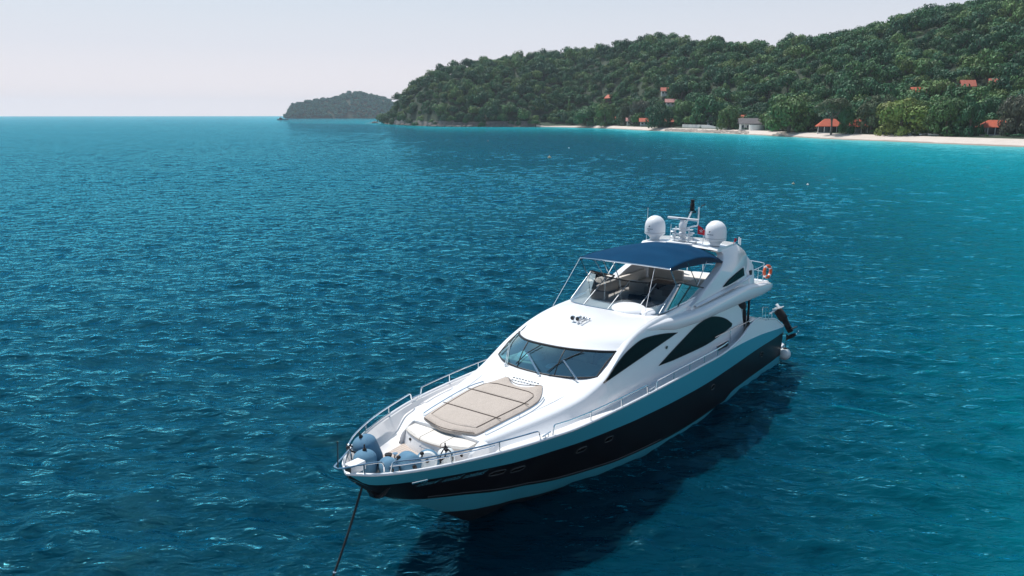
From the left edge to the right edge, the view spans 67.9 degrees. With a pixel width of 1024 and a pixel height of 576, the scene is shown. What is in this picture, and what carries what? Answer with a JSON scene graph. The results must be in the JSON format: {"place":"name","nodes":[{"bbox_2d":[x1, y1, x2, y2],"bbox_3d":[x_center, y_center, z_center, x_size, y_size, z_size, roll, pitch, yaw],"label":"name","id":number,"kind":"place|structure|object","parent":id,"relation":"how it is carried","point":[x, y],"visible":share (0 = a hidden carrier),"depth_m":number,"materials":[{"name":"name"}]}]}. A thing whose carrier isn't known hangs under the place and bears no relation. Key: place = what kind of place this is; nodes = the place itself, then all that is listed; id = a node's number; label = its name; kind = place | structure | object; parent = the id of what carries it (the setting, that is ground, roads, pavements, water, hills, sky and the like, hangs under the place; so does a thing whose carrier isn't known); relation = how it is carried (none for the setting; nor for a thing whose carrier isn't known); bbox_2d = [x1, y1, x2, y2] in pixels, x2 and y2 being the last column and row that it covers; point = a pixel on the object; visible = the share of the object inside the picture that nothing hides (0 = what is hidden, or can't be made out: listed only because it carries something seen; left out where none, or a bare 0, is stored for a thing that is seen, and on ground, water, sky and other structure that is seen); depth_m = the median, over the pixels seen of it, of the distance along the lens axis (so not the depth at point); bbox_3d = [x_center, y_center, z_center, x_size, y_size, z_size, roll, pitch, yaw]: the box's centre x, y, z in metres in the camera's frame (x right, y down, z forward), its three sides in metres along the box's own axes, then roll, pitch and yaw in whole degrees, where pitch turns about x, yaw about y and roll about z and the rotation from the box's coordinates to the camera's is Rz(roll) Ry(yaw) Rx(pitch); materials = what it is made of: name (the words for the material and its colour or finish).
{"place":"outdoors","nodes":[
{"label":"outdoors","id":0,"kind":"place"},
{"bbox_2d":[288,95,389,117],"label":"island hill","id":1,"kind":"structure","parent":0,"point":[349,114],"depth_m":2472.17,"materials":[{"name":"plant"}]},
{"bbox_2d":[283,91,394,117],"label":"island forest","id":2,"kind":"object","parent":1,"relation":"on","point":[314,104],"visible":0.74,"depth_m":2498.18,"materials":[{"name":"plant"}]},
{"bbox_2d":[0,0,976,115],"label":"sky","id":3,"kind":"structure","parent":0,"point":[58,57],"materials":[{"name":"white"}]},
{"bbox_2d":[0,116,1023,575],"bbox_3d":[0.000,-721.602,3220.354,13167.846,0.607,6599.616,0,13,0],"label":"water","id":4,"kind":"structure","parent":0,"point":[220,336],"depth_m":42.16,"materials":[{"name":"blue liquid"}]},
{"bbox_2d":[334,200,783,520],"bbox_3d":[3.860,1.792,29.376,6.310,9.370,27.503,9,16,35],"label":"motor yacht","id":5,"kind":"object","parent":4,"relation":"on","point":[647,348],"visible":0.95,"depth_m":25.98,"materials":[{"name":"white plastic"}]},
{"bbox_2d":[332,487,362,575],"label":"anchor line","id":6,"kind":"object","parent":5,"relation":"attached to","point":[348,531],"visible":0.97,"depth_m":19.27,"materials":[{"name":"black"}]},
{"bbox_2d":[353,444,376,472],"bbox_3d":[-3.833,4.502,19.846,0.614,0.910,0.620,9,16,35],"label":"fender","id":7,"kind":"object","parent":5,"relation":"hanging from","point":[367,455],"visible":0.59,"depth_m":19.66,"materials":[{"name":"blue"}]},
{"bbox_2d":[352,432,382,460],"bbox_3d":[-3.885,4.337,20.460,0.821,1.103,0.673,-8,15,-33],"label":"fender","id":8,"kind":"object","parent":5,"relation":"on","point":[369,441],"visible":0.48,"depth_m":20.22,"materials":[{"name":"blue"}]},
{"bbox_2d":[378,456,398,472],"bbox_3d":[-3.188,4.684,19.770,0.495,0.554,0.812,-6,14,-23],"label":"fender","id":9,"kind":"object","parent":5,"relation":"on","point":[387,461],"visible":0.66,"depth_m":19.60,"materials":[{"name":"blue"}]},
{"bbox_2d":[396,451,421,470],"bbox_3d":[-2.673,4.623,19.947,0.574,0.638,0.954,-7,15,-28],"label":"fender","id":10,"kind":"object","parent":5,"relation":"on","point":[405,455],"visible":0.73,"depth_m":19.73,"materials":[{"name":"blue"}]},
{"bbox_2d":[418,449,439,467],"bbox_3d":[-2.223,4.591,20.075,0.634,0.623,0.639,-1,13,-3],"label":"fender","id":11,"kind":"object","parent":5,"relation":"on","point":[429,452],"visible":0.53,"depth_m":19.92,"materials":[{"name":"white"}]},
{"bbox_2d":[437,443,454,464],"bbox_3d":[-1.752,4.447,20.270,0.474,0.719,0.465,-5,14,-20],"label":"fender","id":12,"kind":"object","parent":5,"relation":"hanging from","point":[445,460],"visible":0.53,"depth_m":20.11,"materials":[{"name":"white plastic"}]},
{"bbox_2d":[603,332,677,382],"bbox_3d":[4.537,2.166,26.543,0.177,0.757,5.652,9,16,35],"label":"side window","id":13,"kind":"structure","parent":5,"relation":"in","point":[646,345],"depth_m":26.29,"materials":[{"name":"black glass"}]},
{"bbox_2d":[659,316,731,365],"bbox_3d":[7.359,1.917,30.175,0.259,0.996,7.150,9,16,35],"label":"side window","id":14,"kind":"structure","parent":5,"relation":"in","point":[706,331],"depth_m":30.36,"materials":[{"name":"black glass"}]},
{"bbox_2d":[723,268,744,286],"bbox_3d":[9.614,-0.462,32.988,0.084,0.460,2.510,9,16,35],"label":"arch window","id":15,"kind":"structure","parent":5,"relation":"in","point":[740,273],"depth_m":33.15,"materials":[{"name":"black glass"}]},
{"bbox_2d":[780,337,790,359],"bbox_3d":[13.690,3.018,38.145,0.580,1.201,0.580,0,13,0],"label":"hanging fender","id":16,"kind":"object","parent":5,"relation":"hanging from","point":[785,353],"visible":0.94,"depth_m":38.01,"materials":[{"name":"white plastic"}]},
{"bbox_3d":[11.910,1.652,39.822,3.925,1.680,1.544,9,16,35],"label":"tender","id":17,"kind":"object","parent":5,"relation":"on","visible":0},
{"bbox_2d":[773,303,798,339],"bbox_3d":[13.746,1.756,38.198,1.329,1.819,0.400,9,16,35],"label":"outboard motor","id":18,"kind":"object","parent":17,"relation":"attached to","point":[780,313],"visible":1,"depth_m":38.10,"materials":[{"name":"black plastic"}]},
{"bbox_2d":[388,14,1023,138],"bbox_3d":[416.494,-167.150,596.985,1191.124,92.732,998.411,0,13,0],"label":"hill","id":19,"kind":"structure","parent":0,"point":[602,88],"depth_m":753.19,"materials":[{"name":"plant"}]},
{"bbox_2d":[573,105,597,125],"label":"beach tree","id":20,"kind":"object","parent":19,"relation":"on","point":[587,112],"visible":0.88,"depth_m":705.92,"materials":[{"name":"green plant"}]},
{"bbox_2d":[617,102,631,124],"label":"beach tree","id":21,"kind":"object","parent":19,"relation":"on","point":[624,111],"visible":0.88,"depth_m":655.30,"materials":[{"name":"green plant"}]},
{"bbox_2d":[628,99,649,125],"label":"beach tree","id":22,"kind":"object","parent":19,"relation":"on","point":[639,106],"visible":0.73,"depth_m":631.40,"materials":[{"name":"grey plant"}]},
{"bbox_2d":[670,80,692,98],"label":"forest tree","id":23,"kind":"object","parent":19,"relation":"on","point":[682,89],"visible":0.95,"depth_m":626.57,"materials":[{"name":"green plant"}]},
{"bbox_2d":[671,100,696,123],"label":"beach tree","id":24,"kind":"object","parent":19,"relation":"on","point":[683,108],"visible":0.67,"depth_m":573.42,"materials":[{"name":"green plant"}]},
{"bbox_2d":[376,0,1023,129],"bbox_3d":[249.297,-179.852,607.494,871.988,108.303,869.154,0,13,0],"label":"hillside forest","id":25,"kind":"object","parent":19,"relation":"on","point":[481,69],"visible":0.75,"depth_m":721.91,"materials":[{"name":"green plant"}]},
{"bbox_2d":[689,94,724,124],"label":"beach tree","id":26,"kind":"object","parent":19,"relation":"on","point":[709,104],"visible":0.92,"depth_m":542.89,"materials":[{"name":"green plant"}]},
{"bbox_2d":[706,53,725,63],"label":"forest tree","id":27,"kind":"object","parent":19,"relation":"on","point":[719,58],"visible":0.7,"depth_m":631.49,"materials":[{"name":"green plant"}]},
{"bbox_2d":[716,88,731,101],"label":"forest tree","id":28,"kind":"object","parent":19,"relation":"on","point":[724,93],"visible":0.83,"depth_m":571.62,"materials":[{"name":"green plant"}]},
{"bbox_2d":[715,65,737,80],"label":"forest tree","id":29,"kind":"object","parent":19,"relation":"on","point":[724,71],"visible":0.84,"depth_m":593.16,"materials":[{"name":"green plant"}]},
{"bbox_2d":[722,42,743,53],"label":"forest tree","id":30,"kind":"object","parent":19,"relation":"on","point":[732,47],"visible":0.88,"depth_m":648.09,"materials":[{"name":"green plant"}]},
{"bbox_2d":[740,96,759,105],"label":"forest tree","id":31,"kind":"object","parent":19,"relation":"on","point":[751,100],"visible":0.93,"depth_m":541.23,"materials":[{"name":"green plant"}]},
{"bbox_2d":[746,102,770,114],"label":"beach tree","id":32,"kind":"object","parent":19,"relation":"on","point":[757,107],"visible":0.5,"depth_m":508.61,"materials":[{"name":"green plant"}]},
{"bbox_2d":[754,80,779,97],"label":"forest tree","id":33,"kind":"object","parent":19,"relation":"on","point":[766,85],"visible":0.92,"depth_m":535.30,"materials":[{"name":"green plant"}]},
{"bbox_2d":[758,62,777,76],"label":"forest tree","id":34,"kind":"object","parent":19,"relation":"on","point":[763,69],"visible":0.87,"depth_m":565.60,"materials":[{"name":"green plant"}]},
{"bbox_2d":[775,72,799,92],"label":"forest tree","id":35,"kind":"object","parent":19,"relation":"on","point":[787,79],"visible":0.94,"depth_m":521.35,"materials":[{"name":"green plant"}]},
{"bbox_2d":[790,34,810,45],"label":"forest tree","id":36,"kind":"object","parent":19,"relation":"on","point":[796,39],"visible":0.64,"depth_m":623.25,"materials":[{"name":"green plant"}]},
{"bbox_2d":[790,44,812,57],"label":"forest tree","id":37,"kind":"object","parent":19,"relation":"on","point":[803,50],"visible":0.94,"depth_m":553.97,"materials":[{"name":"green plant"}]},
{"bbox_2d":[812,36,831,48],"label":"forest tree","id":38,"kind":"object","parent":19,"relation":"on","point":[823,43],"visible":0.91,"depth_m":547.05,"materials":[{"name":"green plant"}]},
{"bbox_2d":[814,110,838,123],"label":"forest tree","id":39,"kind":"object","parent":19,"relation":"on","point":[824,116],"visible":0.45,"depth_m":421.39,"materials":[{"name":"green plant"}]},
{"bbox_2d":[815,119,840,133],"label":"bungalow","id":40,"kind":"object","parent":19,"relation":"on","point":[823,126],"visible":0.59,"depth_m":407.33,"materials":[{"name":"orange"}]},
{"bbox_2d":[818,73,840,88],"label":"forest tree","id":41,"kind":"object","parent":19,"relation":"on","point":[830,77],"visible":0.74,"depth_m":482.62,"materials":[{"name":"green plant"}]},
{"bbox_2d":[821,54,840,67],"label":"forest tree","id":42,"kind":"object","parent":19,"relation":"on","point":[829,59],"visible":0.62,"depth_m":510.56,"materials":[{"name":"green plant"}]},
{"bbox_2d":[832,70,859,87],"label":"forest tree","id":43,"kind":"object","parent":19,"relation":"on","point":[849,76],"visible":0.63,"depth_m":471.35,"materials":[{"name":"green plant"}]},
{"bbox_2d":[836,33,857,46],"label":"forest tree","id":44,"kind":"object","parent":19,"relation":"on","point":[847,38],"visible":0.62,"depth_m":534.85,"materials":[{"name":"green plant"}]},
{"bbox_2d":[834,79,860,92],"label":"forest tree","id":45,"kind":"object","parent":19,"relation":"on","point":[848,81],"visible":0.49,"depth_m":462.06,"materials":[{"name":"green plant"}]},
{"bbox_2d":[833,83,863,101],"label":"forest tree","id":46,"kind":"object","parent":19,"relation":"on","point":[846,91],"visible":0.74,"depth_m":452.73,"materials":[{"name":"green plant"}]},
{"bbox_2d":[835,45,861,56],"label":"forest tree","id":47,"kind":"object","parent":19,"relation":"on","point":[843,50],"visible":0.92,"depth_m":510.98,"materials":[{"name":"green plant"}]},
{"bbox_2d":[844,60,868,76],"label":"forest tree","id":48,"kind":"object","parent":19,"relation":"on","point":[858,66],"visible":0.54,"depth_m":478.76,"materials":[{"name":"green plant"}]},
{"bbox_2d":[854,94,885,132],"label":"beach tree","id":49,"kind":"object","parent":19,"relation":"on","point":[868,108],"visible":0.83,"depth_m":382.50,"materials":[{"name":"green plant"}]},
{"bbox_2d":[857,78,882,97],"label":"forest tree","id":50,"kind":"object","parent":19,"relation":"on","point":[872,84],"visible":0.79,"depth_m":447.76,"materials":[{"name":"green plant"}]},
{"bbox_2d":[857,60,885,78],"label":"forest tree","id":51,"kind":"object","parent":19,"relation":"on","point":[872,68],"visible":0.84,"depth_m":470.07,"materials":[{"name":"green plant"}]},
{"bbox_2d":[861,43,881,58],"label":"forest tree","id":52,"kind":"object","parent":19,"relation":"on","point":[873,53],"visible":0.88,"depth_m":498.49,"materials":[{"name":"green plant"}]},
{"bbox_2d":[865,38,887,51],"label":"forest tree","id":53,"kind":"object","parent":19,"relation":"on","point":[882,45],"visible":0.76,"depth_m":499.84,"materials":[{"name":"green plant"}]},
{"bbox_2d":[871,23,889,37],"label":"forest tree","id":54,"kind":"object","parent":19,"relation":"on","point":[881,29],"visible":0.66,"depth_m":535.72,"materials":[{"name":"green plant"}]},
{"bbox_2d":[875,53,892,67],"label":"forest tree","id":55,"kind":"object","parent":19,"relation":"on","point":[884,59],"visible":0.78,"depth_m":478.25,"materials":[{"name":"green plant"}]},
{"bbox_2d":[873,83,896,94],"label":"forest tree","id":56,"kind":"object","parent":19,"relation":"on","point":[888,88],"visible":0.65,"depth_m":437.52,"materials":[{"name":"green plant"}]},
{"bbox_2d":[879,65,901,82],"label":"forest tree","id":57,"kind":"object","parent":19,"relation":"on","point":[889,71],"visible":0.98,"depth_m":455.72,"materials":[{"name":"green plant"}]},
{"bbox_2d":[889,17,911,32],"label":"forest tree","id":58,"kind":"object","parent":19,"relation":"on","point":[895,23],"visible":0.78,"depth_m":517.63,"materials":[{"name":"green plant"}]},
{"bbox_2d":[889,24,912,35],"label":"forest tree","id":59,"kind":"object","parent":19,"relation":"on","point":[899,31],"visible":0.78,"depth_m":516.07,"materials":[{"name":"green plant"}]},
{"bbox_2d":[895,54,917,72],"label":"forest tree","id":60,"kind":"object","parent":19,"relation":"on","point":[909,68],"visible":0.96,"depth_m":454.56,"materials":[{"name":"green plant"}]},
{"bbox_2d":[894,82,920,96],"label":"forest tree","id":61,"kind":"object","parent":19,"relation":"on","point":[902,90],"visible":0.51,"depth_m":431.82,"materials":[{"name":"green plant"}]},
{"bbox_2d":[896,87,927,102],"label":"forest tree","id":62,"kind":"object","parent":19,"relation":"on","point":[917,91],"visible":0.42,"depth_m":415.43,"materials":[{"name":"green plant"}]},
{"bbox_2d":[910,7,932,25],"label":"forest tree","id":63,"kind":"object","parent":19,"relation":"on","point":[923,13],"visible":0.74,"depth_m":518.58,"materials":[{"name":"green plant"}]},
{"bbox_2d":[917,80,940,97],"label":"forest tree","id":64,"kind":"object","parent":19,"relation":"on","point":[926,86],"visible":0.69,"depth_m":419.81,"materials":[{"name":"green plant"}]},
{"bbox_2d":[914,58,944,76],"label":"forest tree","id":65,"kind":"object","parent":19,"relation":"on","point":[923,67],"visible":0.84,"depth_m":441.16,"materials":[{"name":"green plant"}]},
{"bbox_2d":[928,15,951,27],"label":"forest tree","id":66,"kind":"object","parent":19,"relation":"on","point":[940,21],"visible":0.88,"depth_m":501.35,"materials":[{"name":"green plant"}]},
{"bbox_2d":[928,80,956,96],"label":"forest tree","id":67,"kind":"object","parent":19,"relation":"on","point":[942,85],"visible":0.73,"depth_m":415.27,"materials":[{"name":"green plant"}]},
{"bbox_2d":[931,69,955,81],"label":"forest tree","id":68,"kind":"object","parent":19,"relation":"on","point":[942,75],"visible":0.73,"depth_m":427.69,"materials":[{"name":"green plant"}]},
{"bbox_2d":[933,24,958,35],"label":"forest tree","id":69,"kind":"object","parent":19,"relation":"on","point":[946,27],"visible":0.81,"depth_m":482.67,"materials":[{"name":"green plant"}]},
{"bbox_2d":[940,2,961,14],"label":"forest tree","id":70,"kind":"object","parent":19,"relation":"on","point":[950,9],"visible":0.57,"depth_m":507.49,"materials":[{"name":"green plant"}]},
{"bbox_2d":[942,83,971,100],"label":"forest tree","id":71,"kind":"object","parent":19,"relation":"on","point":[958,92],"visible":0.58,"depth_m":396.60,"materials":[{"name":"green plant"}]},
{"bbox_2d":[946,31,978,51],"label":"forest tree","id":72,"kind":"object","parent":19,"relation":"on","point":[960,41],"visible":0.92,"depth_m":453.51,"materials":[{"name":"green plant"}]},
{"bbox_2d":[947,67,980,78],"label":"forest tree","id":73,"kind":"object","parent":19,"relation":"on","point":[961,72],"visible":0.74,"depth_m":420.31,"materials":[{"name":"green plant"}]},
{"bbox_2d":[955,54,977,67],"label":"forest tree","id":74,"kind":"object","parent":19,"relation":"on","point":[967,60],"visible":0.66,"depth_m":433.25,"materials":[{"name":"green plant"}]},
{"bbox_2d":[952,101,986,136],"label":"beach tree","id":75,"kind":"object","parent":19,"relation":"on","point":[972,112],"visible":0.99,"depth_m":335.43,"materials":[{"name":"green plant"}]},
{"bbox_2d":[958,10,986,28],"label":"forest tree","id":76,"kind":"object","parent":19,"relation":"on","point":[968,20],"visible":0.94,"depth_m":475.12,"materials":[{"name":"green plant"}]},
{"bbox_2d":[964,91,990,102],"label":"forest tree","id":77,"kind":"object","parent":19,"relation":"on","point":[971,98],"visible":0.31,"depth_m":387.03,"materials":[{"name":"green plant"}]},
{"bbox_2d":[961,86,994,102],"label":"forest tree","id":78,"kind":"object","parent":19,"relation":"on","point":[980,90],"visible":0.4,"depth_m":387.41,"materials":[{"name":"green plant"}]},
{"bbox_2d":[963,2,993,14],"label":"forest tree","id":79,"kind":"object","parent":19,"relation":"on","point":[982,7],"visible":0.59,"depth_m":490.21,"materials":[{"name":"green plant"}]},
{"bbox_2d":[966,33,999,54],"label":"forest tree","id":80,"kind":"object","parent":19,"relation":"on","point":[977,44],"visible":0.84,"depth_m":438.12,"materials":[{"name":"green plant"}]},
{"bbox_2d":[974,62,1002,82],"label":"forest tree","id":81,"kind":"object","parent":19,"relation":"on","point":[987,72],"visible":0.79,"depth_m":410.52,"materials":[{"name":"green plant"}]},
{"bbox_2d":[976,22,1002,34],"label":"forest tree","id":82,"kind":"object","parent":19,"relation":"on","point":[985,28],"visible":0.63,"depth_m":461.41,"materials":[{"name":"green plant"}]},
{"bbox_2d":[973,48,1007,65],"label":"forest tree","id":83,"kind":"object","parent":19,"relation":"on","point":[994,56],"visible":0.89,"depth_m":421.18,"materials":[{"name":"green plant"}]},
{"bbox_2d":[980,95,1003,119],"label":"beach tree","id":84,"kind":"object","parent":19,"relation":"on","point":[991,104],"visible":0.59,"depth_m":364.51,"materials":[{"name":"green plant"}]},
{"bbox_2d":[975,120,1015,135],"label":"bungalow","id":85,"kind":"object","parent":19,"relation":"on","point":[991,127],"visible":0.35,"depth_m":335.57,"materials":[{"name":"orange"}]},
{"bbox_2d":[990,28,1014,43],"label":"forest tree","id":86,"kind":"object","parent":19,"relation":"on","point":[1006,33],"visible":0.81,"depth_m":441.49,"materials":[{"name":"green plant"}]},
{"bbox_2d":[989,75,1017,91],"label":"forest tree","id":87,"kind":"object","parent":19,"relation":"on","point":[1004,82],"visible":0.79,"depth_m":393.48,"materials":[{"name":"green plant"}]},
{"bbox_2d":[995,63,1023,80],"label":"forest tree","id":88,"kind":"object","parent":19,"relation":"on","point":[1010,71],"visible":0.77,"depth_m":398.18,"materials":[{"name":"green plant"}]},
{"bbox_2d":[996,0,1023,17],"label":"forest tree","id":89,"kind":"object","parent":19,"relation":"on","point":[1012,5],"visible":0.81,"depth_m":473.61,"materials":[{"name":"green plant"}]},
{"bbox_2d":[997,95,1023,135],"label":"beach tree","id":90,"kind":"object","parent":19,"relation":"on","point":[1013,114],"visible":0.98,"depth_m":324.22,"materials":[{"name":"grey plant"}]},
{"bbox_2d":[998,22,1022,33],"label":"forest tree","id":91,"kind":"object","parent":19,"relation":"on","point":[1015,26],"visible":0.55,"depth_m":446.24,"materials":[{"name":"green plant"}]},
{"bbox_2d":[1005,7,1023,24],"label":"forest tree","id":92,"kind":"object","parent":19,"relation":"on","point":[1018,16],"visible":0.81,"depth_m":455.40,"materials":[{"name":"green plant"}]},
{"bbox_2d":[1009,75,1023,89],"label":"forest tree","id":93,"kind":"object","parent":19,"relation":"on","point":[1018,81],"visible":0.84,"depth_m":388.68,"materials":[{"name":"green plant"}]},
{"bbox_2d":[536,125,1023,146],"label":"beach","id":94,"kind":"structure","parent":0,"point":[1004,142],"depth_m":365.71,"materials":[{"name":"sand"}]},
{"bbox_2d":[594,102,616,126],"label":"beach tree","id":95,"kind":"object","parent":94,"relation":"on","point":[603,110],"visible":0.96,"depth_m":683.11,"materials":[{"name":"green plant"}]},
{"bbox_2d":[645,101,673,127],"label":"beach tree","id":96,"kind":"object","parent":94,"relation":"on","point":[658,111],"visible":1,"depth_m":578.36,"materials":[{"name":"green plant"}]},
{"bbox_2d":[664,128,748,133],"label":"rubble","id":97,"kind":"object","parent":94,"relation":"on","point":[714,131],"visible":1,"depth_m":512.68,"materials":[{"name":"stone"}]},
{"bbox_2d":[715,105,741,129],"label":"beach tree","id":98,"kind":"object","parent":94,"relation":"on","point":[729,113],"visible":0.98,"depth_m":502.51,"materials":[{"name":"green plant"}]},
{"bbox_2d":[737,118,762,130],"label":"beach house","id":99,"kind":"structure","parent":94,"relation":"on","point":[744,122],"depth_m":485.89,"materials":[{"name":"grey"}]},
{"bbox_2d":[765,94,817,132],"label":"beach tree","id":100,"kind":"object","parent":94,"relation":"on","point":[784,110],"visible":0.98,"depth_m":427.49,"materials":[{"name":"green plant"}]},
{"bbox_2d":[812,97,851,134],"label":"beach tree","id":101,"kind":"object","parent":94,"relation":"on","point":[832,104],"visible":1,"depth_m":387.97,"materials":[{"name":"green plant"}]},
{"bbox_2d":[838,106,855,133],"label":"beach tree","id":102,"kind":"object","parent":94,"relation":"on","point":[846,118],"visible":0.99,"depth_m":387.08,"materials":[{"name":"green plant"}]},
{"bbox_2d":[874,96,933,135],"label":"beach tree","id":103,"kind":"object","parent":94,"relation":"on","point":[901,112],"visible":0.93,"depth_m":359.81,"materials":[{"name":"green plant"}]},
{"bbox_2d":[922,95,968,136],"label":"beach tree","id":104,"kind":"object","parent":94,"relation":"on","point":[946,111],"visible":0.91,"depth_m":343.40,"materials":[{"name":"green plant"}]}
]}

